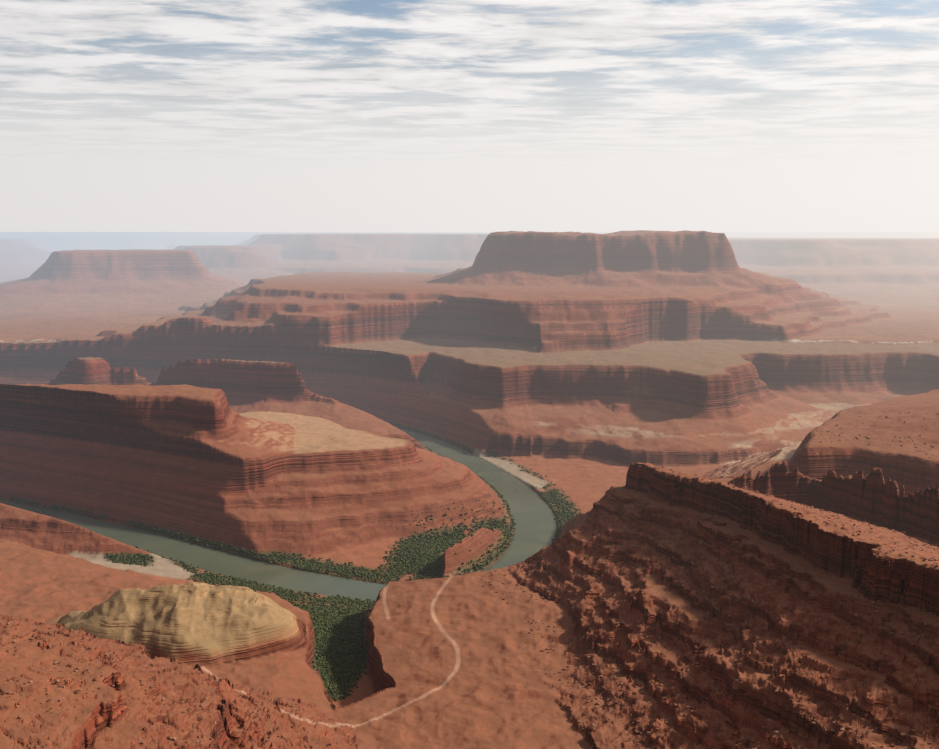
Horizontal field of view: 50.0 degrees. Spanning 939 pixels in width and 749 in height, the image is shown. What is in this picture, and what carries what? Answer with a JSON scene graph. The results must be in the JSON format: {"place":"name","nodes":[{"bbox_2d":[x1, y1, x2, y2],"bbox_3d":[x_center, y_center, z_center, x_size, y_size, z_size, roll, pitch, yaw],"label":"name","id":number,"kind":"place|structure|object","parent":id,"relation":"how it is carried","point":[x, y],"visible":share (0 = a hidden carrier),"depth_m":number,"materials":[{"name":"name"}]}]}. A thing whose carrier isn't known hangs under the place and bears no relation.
{"place":"outdoors","nodes":[
{"label":"outdoors","id":0,"kind":"place"},
{"bbox_2d":[0,428,556,600],"bbox_3d":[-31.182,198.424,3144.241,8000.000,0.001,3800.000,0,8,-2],"label":"water","id":1,"kind":"structure","parent":0,"point":[531,512],"depth_m":2076.82,"materials":[{"name":"green liquid"}]},
{"bbox_2d":[0,230,938,748],"bbox_3d":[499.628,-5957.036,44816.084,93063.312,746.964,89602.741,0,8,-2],"label":"terrain","id":2,"kind":"structure","parent":0,"point":[246,390],"depth_m":2213.38,"materials":[{"name":"brown stone"}]},
{"bbox_2d":[1,420,579,700],"bbox_3d":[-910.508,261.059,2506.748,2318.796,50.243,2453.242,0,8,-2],"label":"shrubs","id":3,"kind":"object","parent":2,"relation":"on","point":[328,657],"visible":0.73,"depth_m":1870.49,"materials":[{"name":"green plant"}]},
{"bbox_2d":[0,408,938,748],"bbox_3d":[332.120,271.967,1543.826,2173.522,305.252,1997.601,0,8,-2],"label":"rocks","id":4,"kind":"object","parent":2,"relation":"on","point":[610,638],"depth_m":1144.31,"materials":[{"name":"brown stone"}]},
{"bbox_2d":[0,0,938,231],"label":"sky","id":5,"kind":"structure","parent":0,"point":[116,115],"materials":[{"name":"white"}]}
]}

